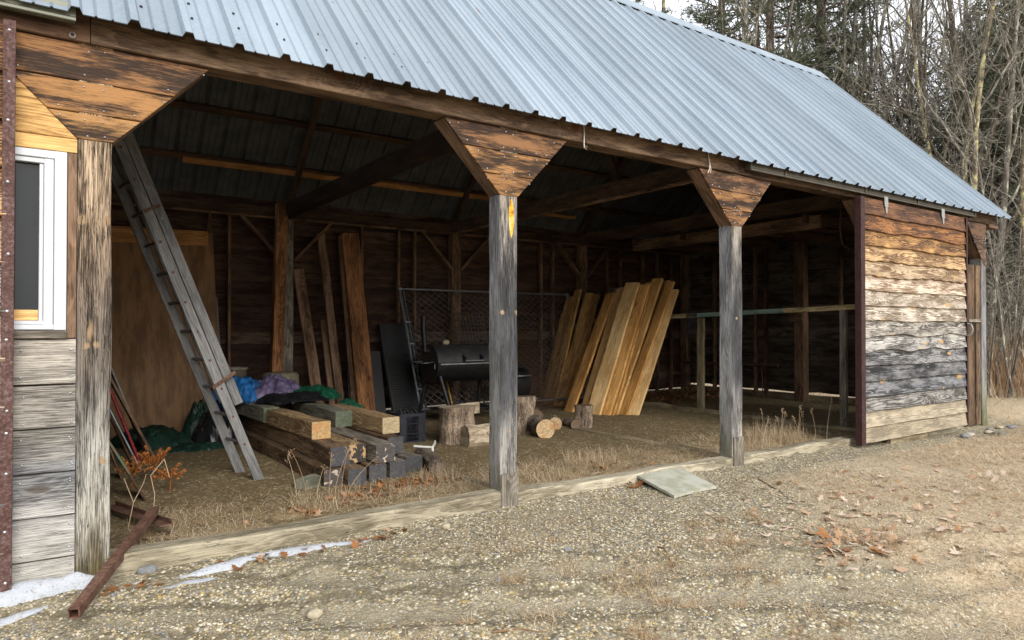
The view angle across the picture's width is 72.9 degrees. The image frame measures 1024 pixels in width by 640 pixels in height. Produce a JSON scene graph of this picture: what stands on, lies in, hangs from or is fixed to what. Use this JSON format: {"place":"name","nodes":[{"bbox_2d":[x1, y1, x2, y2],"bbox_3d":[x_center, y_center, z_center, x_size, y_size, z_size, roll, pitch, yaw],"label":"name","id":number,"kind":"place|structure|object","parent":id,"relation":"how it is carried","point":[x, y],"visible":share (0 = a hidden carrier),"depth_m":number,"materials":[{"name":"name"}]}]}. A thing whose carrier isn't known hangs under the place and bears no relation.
{"place":"outdoors","nodes":[
{"label":"outdoors","id":0,"kind":"place"},
{"bbox_2d":[0,383,1023,639],"bbox_3d":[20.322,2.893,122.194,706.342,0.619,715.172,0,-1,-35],"label":"ground","id":1,"kind":"structure","parent":0,"point":[214,477],"depth_m":4.59,"materials":[{"name":"gravel"}]},
{"bbox_2d":[0,572,105,606],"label":"snow patch","id":2,"kind":"object","parent":1,"relation":"on","point":[23,591],"visible":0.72,"depth_m":3.88,"materials":[{"name":"snow"}]},
{"bbox_2d":[68,506,158,618],"bbox_3d":[-2.398,1.429,4.254,0.054,0.189,1.527,0,-1,-13],"label":"steel tube","id":3,"kind":"object","parent":1,"relation":"on","point":[81,603],"visible":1,"depth_m":4.00,"materials":[{"name":"metal"}]},
{"bbox_2d":[111,376,152,455],"bbox_3d":[-4.398,0.835,7.753,0.729,1.512,0.305,0,-1,-35],"label":"board","id":4,"kind":"object","parent":1,"relation":"on","point":[128,412],"visible":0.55,"depth_m":7.72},
{"bbox_2d":[110,501,172,526],"bbox_3d":[-2.834,1.453,5.222,1.102,0.087,0.090,-1,-1,41],"label":"angle iron","id":5,"kind":"object","parent":1,"relation":"on","point":[137,513],"visible":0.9,"depth_m":5.24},
{"bbox_2d":[110,424,194,450],"bbox_3d":[-4.555,1.454,8.752,1.060,0.252,0.768,0,-1,27],"label":"tarp","id":6,"kind":"object","parent":1,"relation":"on","point":[157,437],"visible":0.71,"depth_m":8.53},
{"bbox_2d":[134,445,171,481],"bbox_3d":[-3.446,1.379,6.650,0.326,0.350,0.309,0,-1,-35],"label":"dried fern","id":7,"kind":"object","parent":1,"relation":"on","point":[152,460],"visible":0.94,"depth_m":6.64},
{"bbox_2d":[110,233,219,438],"bbox_3d":[-4.880,0.156,9.723,1.496,2.902,0.394,0,-1,-35],"label":"plywood sheet","id":8,"kind":"object","parent":1,"relation":"on","point":[155,377],"visible":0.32,"depth_m":9.60,"materials":[{"name":"wood"}]},
{"bbox_2d":[111,226,207,245],"bbox_3d":[-4.989,-1.184,9.814,1.274,0.241,0.032,0,-1,-35],"label":"board","id":9,"kind":"object","parent":8,"relation":"on","point":[124,234],"visible":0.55,"depth_m":9.93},
{"bbox_2d":[111,132,263,479],"bbox_3d":[-3.128,-0.077,6.584,1.398,3.331,0.525,0,-1,-35],"label":"extension ladder","id":10,"kind":"object","parent":1,"relation":"on","point":[127,152],"visible":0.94,"depth_m":6.52,"materials":[{"name":"grey metal"}]},
{"bbox_2d":[181,399,207,436],"bbox_3d":[-4.155,1.310,9.274,0.542,0.523,0.504,0,-1,-35],"label":"tarp","id":11,"kind":"object","parent":1,"relation":"on","point":[196,413],"visible":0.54,"depth_m":9.13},
{"bbox_2d":[164,441,234,452],"bbox_3d":[-3.857,1.537,8.531,0.841,0.091,0.602,0,-1,-35],"label":"tarp","id":12,"kind":"object","parent":1,"relation":"on","point":[193,446],"visible":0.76,"depth_m":8.35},
{"bbox_2d":[191,408,243,444],"bbox_3d":[-3.784,1.358,8.901,0.647,0.458,0.723,0,-1,-35],"label":"plastic bag","id":13,"kind":"object","parent":1,"relation":"on","point":[205,430],"visible":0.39,"depth_m":8.66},
{"bbox_2d":[176,539,371,577],"bbox_3d":[-1.532,1.563,4.628,1.420,0.062,0.170,0,-1,-35],"label":"snow patch","id":14,"kind":"object","parent":1,"relation":"on","point":[237,562],"visible":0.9,"depth_m":4.51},
{"bbox_2d":[269,202,287,371],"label":"timber beam","id":15,"kind":"structure","parent":1,"relation":"on","point":[278,293],"depth_m":10.45,"materials":[{"name":"wood"}]},
{"bbox_2d":[243,426,341,486],"bbox_3d":[-2.975,1.502,8.345,0.180,0.184,4.550,0,-1,-35],"label":"timber","id":16,"kind":"object","parent":1,"relation":"on","point":[272,449],"visible":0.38,"depth_m":7.21,"materials":[{"name":"wood"}]},
{"bbox_2d":[294,474,320,488],"bbox_3d":[-1.887,1.521,6.462,0.140,0.120,0.251,0,-1,26],"label":"wood block","id":17,"kind":"object","parent":1,"relation":"on","point":[311,480],"depth_m":6.39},
{"bbox_2d":[293,269,323,402],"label":"plank","id":18,"kind":"object","parent":1,"relation":"on","point":[306,327],"visible":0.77,"depth_m":10.90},
{"bbox_2d":[320,320,334,403],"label":"plank","id":19,"kind":"object","parent":1,"relation":"on","point":[327,364],"visible":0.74,"depth_m":11.09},
{"bbox_2d":[316,233,343,403],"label":"plank","id":20,"kind":"object","parent":1,"relation":"on","point":[329,312],"visible":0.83,"depth_m":11.11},
{"bbox_2d":[337,236,355,401],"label":"wide beam","id":21,"kind":"structure","parent":1,"relation":"on","point":[346,330],"depth_m":11.29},
{"bbox_2d":[338,463,365,485],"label":"timber","id":22,"kind":"object","parent":1,"relation":"on","point":[352,471],"visible":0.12,"depth_m":6.52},
{"bbox_2d":[238,414,349,466],"bbox_3d":[-2.931,1.322,8.466,0.192,0.184,4.505,0,-1,-35],"label":"timber","id":23,"kind":"object","parent":22,"relation":"on","point":[319,450],"visible":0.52,"depth_m":7.13,"materials":[{"name":"wood"}]},
{"bbox_2d":[233,401,279,422],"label":"timber","id":24,"kind":"object","parent":23,"relation":"on","point":[255,411],"visible":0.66,"depth_m":8.58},
{"bbox_2d":[213,375,260,403],"bbox_3d":[-3.565,0.900,9.133,0.792,0.340,0.718,0,-1,-6],"label":"tarp","id":25,"kind":"object","parent":24,"relation":"on","point":[246,385],"visible":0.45,"depth_m":8.92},
{"bbox_2d":[267,408,330,439],"bbox_3d":[-2.375,1.132,7.646,0.200,0.184,1.431,0,-1,-37],"label":"timber","id":26,"kind":"object","parent":23,"relation":"on","point":[304,425],"visible":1,"depth_m":7.37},
{"bbox_2d":[340,233,375,410],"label":"wide beam","id":27,"kind":"structure","parent":1,"relation":"on","point":[360,352],"depth_m":11.31,"materials":[{"name":"wood"}]},
{"bbox_2d":[356,459,385,481],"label":"timber","id":28,"kind":"object","parent":1,"relation":"on","point":[376,472],"visible":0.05,"depth_m":6.70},
{"bbox_2d":[328,432,365,462],"bbox_3d":[-2.661,1.322,8.414,0.180,0.184,4.000,0,-1,-35],"label":"timber","id":29,"kind":"object","parent":28,"relation":"on","point":[358,452],"visible":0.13,"depth_m":6.81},
{"bbox_2d":[370,351,385,412],"bbox_3d":[-2.325,1.061,11.521,0.420,1.082,0.231,0,-1,-35],"label":"panel","id":30,"kind":"object","parent":1,"relation":"on","point":[378,386],"visible":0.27,"depth_m":11.57,"materials":[{"name":"black plastic"}]},
{"bbox_2d":[383,457,405,477],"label":"timber","id":31,"kind":"object","parent":1,"relation":"on","point":[396,468],"visible":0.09,"depth_m":6.86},
{"bbox_2d":[331,426,394,462],"bbox_3d":[-2.397,1.322,8.447,0.202,0.184,4.050,0,-1,-35],"label":"timber","id":32,"kind":"object","parent":31,"relation":"on","point":[383,450],"visible":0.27,"depth_m":6.87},
{"bbox_2d":[378,322,426,413],"bbox_3d":[-1.856,0.819,11.794,0.759,1.567,0.434,0,-1,-35],"label":"ribbed panel","id":33,"kind":"object","parent":1,"relation":"on","point":[398,369],"visible":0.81,"depth_m":11.75,"materials":[{"name":"black plastic"}]},
{"bbox_2d":[387,410,425,442],"bbox_3d":[-1.385,1.404,9.093,0.376,0.390,0.376,0,-1,-35],"label":"milk crate","id":34,"kind":"object","parent":1,"relation":"on","point":[412,423],"visible":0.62,"depth_m":8.99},
{"bbox_2d":[395,450,421,471],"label":"timber","id":35,"kind":"object","parent":1,"relation":"on","point":[413,461],"visible":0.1,"depth_m":7.14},
{"bbox_2d":[345,426,402,453],"bbox_3d":[-2.133,1.323,8.540,0.180,0.184,3.200,0,-1,-35],"label":"timber","id":36,"kind":"object","parent":35,"relation":"on","point":[397,440],"visible":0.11,"depth_m":7.28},
{"bbox_2d":[285,401,351,426],"bbox_3d":[-2.471,1.144,8.738,0.202,0.184,1.890,0,-1,-35],"label":"timber","id":37,"kind":"object","parent":36,"relation":"on","point":[338,416],"visible":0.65,"depth_m":8.26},
{"bbox_2d":[255,390,329,404],"bbox_3d":[-2.826,0.981,8.998,1.029,0.139,0.757,0,-1,-35],"label":"plastic sheet","id":38,"kind":"object","parent":37,"relation":"on","point":[287,398],"visible":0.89,"depth_m":8.72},
{"bbox_2d":[244,373,299,402],"bbox_3d":[-3.140,0.885,9.245,0.826,0.372,0.758,0,-1,-3],"label":"tarp","id":39,"kind":"object","parent":38,"relation":"on","point":[276,384],"visible":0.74,"depth_m":9.01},
{"bbox_2d":[293,384,341,402],"bbox_3d":[-2.675,0.964,9.278,0.653,0.194,0.840,0,-1,12],"label":"tarp","id":40,"kind":"object","parent":38,"relation":"on","point":[329,393],"visible":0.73,"depth_m":9.22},
{"bbox_2d":[329,404,398,433],"bbox_3d":[-1.766,1.137,8.085,0.201,0.183,1.571,0,-1,-36],"label":"timber","id":41,"kind":"object","parent":36,"relation":"on","point":[375,421],"visible":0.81,"depth_m":7.63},
{"bbox_2d":[414,448,444,473],"bbox_3d":[-0.882,1.491,7.368,0.163,0.191,0.786,0,-1,-19],"label":"driftwood log","id":42,"kind":"object","parent":1,"relation":"on","point":[429,457],"visible":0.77,"depth_m":7.10,"materials":[{"name":"brown wood"}]},
{"bbox_2d":[437,405,475,444],"bbox_3d":[-0.718,1.373,9.016,0.507,0.500,0.485,0,-1,-35],"label":"log","id":43,"kind":"object","parent":1,"relation":"on","point":[453,420],"visible":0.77,"depth_m":8.81,"materials":[{"name":"brown wood"}]},
{"bbox_2d":[450,312,489,411],"bbox_3d":[-0.671,0.733,12.203,0.888,1.729,0.355,1,-1,-45],"label":"wire rack","id":44,"kind":"object","parent":1,"relation":"on","point":[462,341],"visible":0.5,"depth_m":12.19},
{"bbox_2d":[410,315,531,418],"bbox_3d":[-0.672,0.783,11.365,2.003,1.701,0.823,0,-1,-35],"label":"barrel smoker","id":45,"kind":"object","parent":1,"relation":"on","point":[441,363],"visible":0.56,"depth_m":11.02,"materials":[{"name":"black metal"}]},
{"bbox_2d":[460,423,489,446],"bbox_3d":[-0.388,1.465,8.786,0.463,0.312,0.306,0,-1,-28],"label":"log","id":46,"kind":"object","parent":1,"relation":"on","point":[471,435],"visible":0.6,"depth_m":8.66,"materials":[{"name":"brown wood"}]},
{"bbox_2d":[118,421,853,543],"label":"dry grass","id":47,"kind":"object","parent":1,"relation":"on","point":[458,485],"visible":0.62,"depth_m":6.39,"materials":[{"name":"plant"}]},
{"bbox_2d":[397,287,588,411],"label":"chain link gate","id":48,"kind":"structure","parent":1,"relation":"on","point":[410,344],"depth_m":12.30,"materials":[{"name":"metal"}]},
{"bbox_2d":[0,0,1011,591],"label":"open shed","id":49,"kind":"structure","parent":1,"relation":"on","point":[816,232],"depth_m":8.86,"materials":[{"name":"brown wood"}]},
{"bbox_2d":[0,18,15,591],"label":"trim","id":50,"kind":"structure","parent":49,"relation":"in","point":[7,26],"depth_m":3.81,"materials":[{"name":"metal"}]},
{"bbox_2d":[14,147,66,338],"bbox_3d":[-3.141,-0.440,3.743,1.243,1.090,0.112,0,-1,-35],"label":"window","id":51,"kind":"structure","parent":49,"relation":"in","point":[40,246],"depth_m":4.01,"materials":[{"name":"white plastic"}]},
{"bbox_2d":[854,196,973,445],"bbox_3d":[5.684,0.038,9.684,3.071,3.335,0.176,0,-1,-35],"label":"sliding door","id":52,"kind":"structure","parent":49,"relation":"in","point":[912,346],"depth_m":9.54,"materials":[{"name":"brown wood"}]},
{"bbox_2d":[517,395,535,433],"bbox_3d":[0.151,1.353,9.812,0.405,0.563,0.357,0,-1,-35],"label":"log","id":53,"kind":"object","parent":1,"relation":"on","point":[526,404],"visible":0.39,"depth_m":9.66,"materials":[{"name":"brown wood"}]},
{"bbox_2d":[527,415,554,437],"bbox_3d":[0.383,1.469,9.510,0.280,0.292,0.429,0,-1,-19],"label":"log","id":54,"kind":"object","parent":1,"relation":"on","point":[542,427],"visible":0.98,"depth_m":9.34,"materials":[{"name":"brown wood"}]},
{"bbox_2d":[517,325,566,409],"bbox_3d":[0.429,0.854,12.697,0.756,1.516,1.068,0,-1,33],"label":"rusty fence mesh","id":55,"kind":"object","parent":1,"relation":"on","point":[533,368],"visible":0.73,"depth_m":12.78,"materials":[{"name":"metal"}]},
{"bbox_2d":[544,296,572,403],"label":"plank","id":56,"kind":"object","parent":1,"relation":"on","point":[563,325],"visible":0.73,"depth_m":13.81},
{"bbox_2d":[99,440,1023,595],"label":"fallen leaves","id":57,"kind":"object","parent":1,"relation":"on","point":[877,547],"visible":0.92,"depth_m":5.29,"materials":[{"name":"brown plant"}]},
{"bbox_2d":[549,289,581,405],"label":"plank","id":58,"kind":"object","parent":1,"relation":"on","point":[571,318],"visible":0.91,"depth_m":13.61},
{"bbox_2d":[110,477,1023,639],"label":"straw bits","id":59,"kind":"object","parent":1,"relation":"on","point":[664,568],"visible":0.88,"depth_m":4.53,"materials":[{"name":"plant"}]},
{"bbox_2d":[555,293,593,405],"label":"plank","id":60,"kind":"object","parent":1,"relation":"on","point":[578,332],"visible":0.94,"depth_m":13.44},
{"bbox_2d":[562,294,599,405],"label":"plank","id":61,"kind":"object","parent":1,"relation":"on","point":[586,332],"visible":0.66,"depth_m":13.39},
{"bbox_2d":[574,404,592,428],"bbox_3d":[1.067,1.446,10.293,0.291,0.373,0.284,0,-1,-35],"label":"stump","id":62,"kind":"object","parent":1,"relation":"on","point":[583,415],"visible":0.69,"depth_m":10.18,"materials":[{"name":"brown wood"}]},
{"bbox_2d":[564,292,614,411],"bbox_3d":[1.428,0.568,12.628,1.224,2.172,0.234,1,-1,-43],"label":"plank","id":63,"kind":"object","parent":1,"relation":"on","point":[587,360],"visible":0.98,"depth_m":12.59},
{"bbox_2d":[557,441,623,467],"bbox_3d":[0.889,1.455,7.520,0.815,0.229,0.841,0,-1,-3],"label":"grass tuft","id":64,"kind":"object","parent":1,"relation":"on","point":[577,459],"visible":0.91,"depth_m":7.50,"materials":[{"name":"plant"}]},
{"bbox_2d":[582,286,624,403],"bbox_3d":[1.655,0.520,12.541,1.174,2.284,0.252,1,-1,-43],"label":"plank","id":65,"kind":"object","parent":1,"relation":"on","point":[601,349],"visible":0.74,"depth_m":12.53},
{"bbox_2d":[589,282,639,414],"bbox_3d":[1.799,0.480,12.261,1.138,2.336,0.303,1,-1,-42],"label":"plank","id":66,"kind":"object","parent":1,"relation":"on","point":[611,354],"visible":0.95,"depth_m":12.22,"materials":[{"name":"wood"}]},
{"bbox_2d":[602,284,649,414],"bbox_3d":[1.977,0.499,12.228,1.129,2.295,0.284,1,-1,-41],"label":"plank","id":67,"kind":"object","parent":1,"relation":"on","point":[631,329],"visible":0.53,"depth_m":12.17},
{"bbox_2d":[611,282,652,414],"bbox_3d":[2.089,0.478,12.224,1.192,2.336,0.174,1,-1,-44],"label":"plank","id":68,"kind":"object","parent":1,"relation":"on","point":[629,360],"visible":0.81,"depth_m":12.11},
{"bbox_2d":[595,561,669,600],"bbox_3d":[0.688,1.505,4.112,0.472,0.190,0.450,0,-1,-4],"label":"grass tuft","id":69,"kind":"object","parent":1,"relation":"on","point":[624,588],"visible":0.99,"depth_m":4.08,"materials":[{"name":"plant"}]},
{"bbox_2d":[615,278,663,414],"bbox_3d":[2.192,0.442,12.290,1.185,2.407,0.261,0,-1,-35],"label":"plank","id":70,"kind":"object","parent":1,"relation":"on","point":[656,288],"visible":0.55,"depth_m":12.28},
{"bbox_2d":[619,281,674,414],"bbox_3d":[2.382,0.472,12.194,1.227,2.344,0.223,0,-1,-35],"label":"plank","id":71,"kind":"object","parent":1,"relation":"on","point":[635,380],"visible":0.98,"depth_m":12.15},
{"bbox_2d":[628,289,678,414],"bbox_3d":[2.459,0.541,12.148,1.213,2.220,0.282,1,-1,-40],"label":"plank","id":72,"kind":"object","parent":1,"relation":"on","point":[638,401],"visible":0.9,"depth_m":12.03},
{"bbox_2d":[637,468,715,497],"bbox_3d":[1.582,1.542,6.615,0.760,0.093,0.590,0,-1,-35],"label":"square board","id":73,"kind":"object","parent":1,"relation":"on","point":[676,482],"visible":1,"depth_m":6.55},
{"bbox_2d":[645,387,743,403],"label":"fallen leaves","id":74,"kind":"object","parent":1,"relation":"on","point":[681,391],"visible":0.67,"depth_m":14.43,"materials":[{"name":"brown plant"}]},
{"bbox_2d":[399,507,1023,639],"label":"dead clumps","id":75,"kind":"object","parent":1,"relation":"on","point":[740,567],"visible":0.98,"depth_m":3.88,"materials":[{"name":"plant"}]},
{"bbox_2d":[676,0,776,47],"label":"pine tree","id":76,"kind":"object","parent":1,"relation":"on","point":[701,20],"visible":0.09,"depth_m":30.82,"materials":[{"name":"green plant"}]},
{"bbox_2d":[681,361,778,397],"bbox_3d":[4.627,1.268,15.061,0.177,0.737,2.528,0,-1,-35],"label":"bench","id":77,"kind":"object","parent":1,"relation":"on","point":[761,365],"visible":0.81,"depth_m":14.51,"materials":[{"name":"wood"}]},
{"bbox_2d":[694,0,853,78],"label":"pine tree","id":78,"kind":"object","parent":1,"relation":"on","point":[769,21],"visible":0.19,"depth_m":25.17,"materials":[{"name":"green plant"}]},
{"bbox_2d":[714,0,839,71],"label":"bare tree","id":79,"kind":"object","parent":1,"relation":"on","point":[787,32],"visible":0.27,"depth_m":24.79,"materials":[{"name":"brown plant"}]},
{"bbox_2d":[744,413,811,444],"bbox_3d":[3.470,1.404,9.107,1.170,0.370,1.082,0,-1,-35],"label":"grass tuft","id":80,"kind":"object","parent":1,"relation":"on","point":[756,435],"visible":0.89,"depth_m":9.04,"materials":[{"name":"plant"}]},
{"bbox_2d":[721,0,856,85],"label":"bare tree","id":81,"kind":"object","parent":1,"relation":"on","point":[745,5],"visible":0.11,"depth_m":24.45,"materials":[{"name":"brown plant"}]},
{"bbox_2d":[757,0,918,122],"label":"pine tree","id":82,"kind":"object","parent":1,"relation":"on","point":[851,11],"visible":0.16,"depth_m":25.49,"materials":[{"name":"green plant"}]},
{"bbox_2d":[774,0,916,136],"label":"pine tree","id":83,"kind":"object","parent":1,"relation":"on","point":[830,15],"visible":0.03,"depth_m":27.50,"materials":[{"name":"green plant"}]},
{"bbox_2d":[781,0,914,136],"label":"bare tree","id":84,"kind":"object","parent":1,"relation":"on","point":[844,37],"visible":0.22,"depth_m":24.93,"materials":[{"name":"brown plant"}]},
{"bbox_2d":[735,0,994,161],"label":"bare tree","id":85,"kind":"object","parent":1,"relation":"on","point":[903,46],"visible":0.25,"depth_m":24.06,"materials":[{"name":"brown plant"}]},
{"bbox_2d":[785,2,949,128],"bbox_3d":[13.279,-8.071,29.026,7.836,20.266,11.036,1,-1,-45],"label":"bare tree","id":86,"kind":"object","parent":1,"relation":"on","point":[871,54],"visible":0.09,"depth_m":25.89,"materials":[{"name":"brown plant"}]},
{"bbox_2d":[821,512,923,553],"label":"fallen leaves","id":87,"kind":"object","parent":1,"relation":"on","point":[870,539],"visible":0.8,"depth_m":4.97,"materials":[{"name":"plant"}]},
{"bbox_2d":[746,425,1023,639],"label":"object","id":88,"kind":"structure","parent":1,"relation":"on","point":[1003,448],"depth_m":6.34,"materials":[{"name":"gravel"}]},
{"bbox_2d":[836,0,934,155],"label":"bare tree","id":89,"kind":"object","parent":1,"relation":"on","point":[881,34],"visible":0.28,"depth_m":24.61,"materials":[{"name":"brown plant"}]},
{"bbox_2d":[852,0,944,149],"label":"bare tree","id":90,"kind":"object","parent":1,"relation":"on","point":[910,72],"visible":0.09,"depth_m":27.04,"materials":[{"name":"brown plant"}]},
{"bbox_2d":[813,0,1021,203],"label":"bare tree","id":91,"kind":"object","parent":1,"relation":"on","point":[964,162],"visible":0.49,"depth_m":19.29,"materials":[{"name":"brown plant"}]},
{"bbox_2d":[835,0,1008,169],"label":"bare tree","id":92,"kind":"object","parent":1,"relation":"on","point":[924,61],"visible":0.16,"depth_m":23.46,"materials":[{"name":"brown plant"}]},
{"bbox_2d":[825,0,1019,180],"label":"bare tree","id":93,"kind":"object","parent":1,"relation":"on","point":[924,106],"visible":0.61,"depth_m":21.32,"materials":[{"name":"brown plant"}]},
{"bbox_2d":[856,0,995,160],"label":"bare tree","id":94,"kind":"object","parent":1,"relation":"on","point":[919,9],"visible":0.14,"depth_m":25.27,"materials":[{"name":"brown plant"}]},
{"bbox_2d":[836,0,1021,174],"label":"bare tree","id":95,"kind":"object","parent":1,"relation":"on","point":[922,5],"visible":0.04,"depth_m":25.41,"materials":[{"name":"brown plant"}]},
{"bbox_2d":[837,0,1023,270],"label":"bare tree","id":96,"kind":"object","parent":1,"relation":"on","point":[957,50],"visible":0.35,"depth_m":20.82,"materials":[{"name":"brown plant"}]},
{"bbox_2d":[846,0,1021,189],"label":"bare tree","id":97,"kind":"object","parent":1,"relation":"on","point":[948,29],"visible":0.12,"depth_m":24.59,"materials":[{"name":"brown plant"}]},
{"bbox_2d":[854,0,1023,200],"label":"bare tree","id":98,"kind":"object","parent":1,"relation":"on","point":[994,121],"visible":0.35,"depth_m":21.23,"materials":[{"name":"brown plant"}]},
{"bbox_2d":[864,0,1023,230],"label":"bare tree","id":99,"kind":"object","parent":1,"relation":"on","point":[919,95],"visible":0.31,"depth_m":20.88,"materials":[{"name":"brown plant"}]},
{"bbox_2d":[865,0,1023,316],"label":"bare tree","id":100,"kind":"object","parent":1,"relation":"on","point":[907,134],"visible":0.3,"depth_m":21.71,"materials":[{"name":"brown plant"}]},
{"bbox_2d":[891,0,1023,387],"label":"bare tree","id":101,"kind":"object","parent":1,"relation":"on","point":[982,189],"visible":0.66,"depth_m":17.57,"materials":[{"name":"brown plant"}]},
{"bbox_2d":[892,0,1023,185],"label":"bare tree","id":102,"kind":"object","parent":1,"relation":"on","point":[1011,179],"visible":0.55,"depth_m":20.31,"materials":[{"name":"brown plant"}]},
{"bbox_2d":[893,0,1023,189],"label":"bare tree","id":103,"kind":"object","parent":1,"relation":"on","point":[976,116],"visible":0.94,"depth_m":17.41,"materials":[{"name":"brown plant"}]},
{"bbox_2d":[909,0,1023,351],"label":"bare tree","id":104,"kind":"object","parent":1,"relation":"on","point":[1022,194],"visible":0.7,"depth_m":18.32,"materials":[{"name":"brown plant"}]},
{"bbox_2d":[916,0,1023,342],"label":"pine tree","id":105,"kind":"object","parent":1,"relation":"on","point":[938,142],"visible":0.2,"depth_m":21.51,"materials":[{"name":"green plant"}]},
{"bbox_2d":[936,23,1017,331],"bbox_3d":[16.425,-4.126,24.188,6.029,12.303,6.435,0,-1,-15],"label":"pine tree","id":106,"kind":"object","parent":1,"relation":"on","point":[988,134],"visible":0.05,"depth_m":23.89,"materials":[{"name":"green plant"}]},
{"bbox_2d":[933,116,1023,397],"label":"brush","id":107,"kind":"object","parent":1,"relation":"on","point":[1003,322],"visible":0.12,"depth_m":15.24,"materials":[{"name":"brown plant"}]},
{"bbox_2d":[939,0,1023,349],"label":"bare tree","id":108,"kind":"object","parent":1,"relation":"on","point":[1007,156],"visible":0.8,"depth_m":18.78,"materials":[{"name":"brown plant"}]},
{"bbox_2d":[945,2,1021,337],"bbox_3d":[15.215,-7.661,20.391,4.649,19.149,6.774,0,-1,38],"label":"bare tree","id":109,"kind":"object","parent":1,"relation":"on","point":[1016,152],"visible":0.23,"depth_m":20.80,"materials":[{"name":"brown plant"}]},
{"bbox_2d":[962,0,1023,338],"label":"pine tree","id":110,"kind":"object","parent":1,"relation":"on","point":[992,103],"visible":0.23,"depth_m":20.34,"materials":[{"name":"green plant"}]},
{"bbox_2d":[986,321,1023,399],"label":"tall weeds","id":111,"kind":"object","parent":1,"relation":"on","point":[1018,379],"visible":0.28,"depth_m":16.37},
{"bbox_2d":[631,0,1006,144],"label":"sky","id":112,"kind":"structure","parent":0,"point":[676,6],"materials":[{"name":"white"}]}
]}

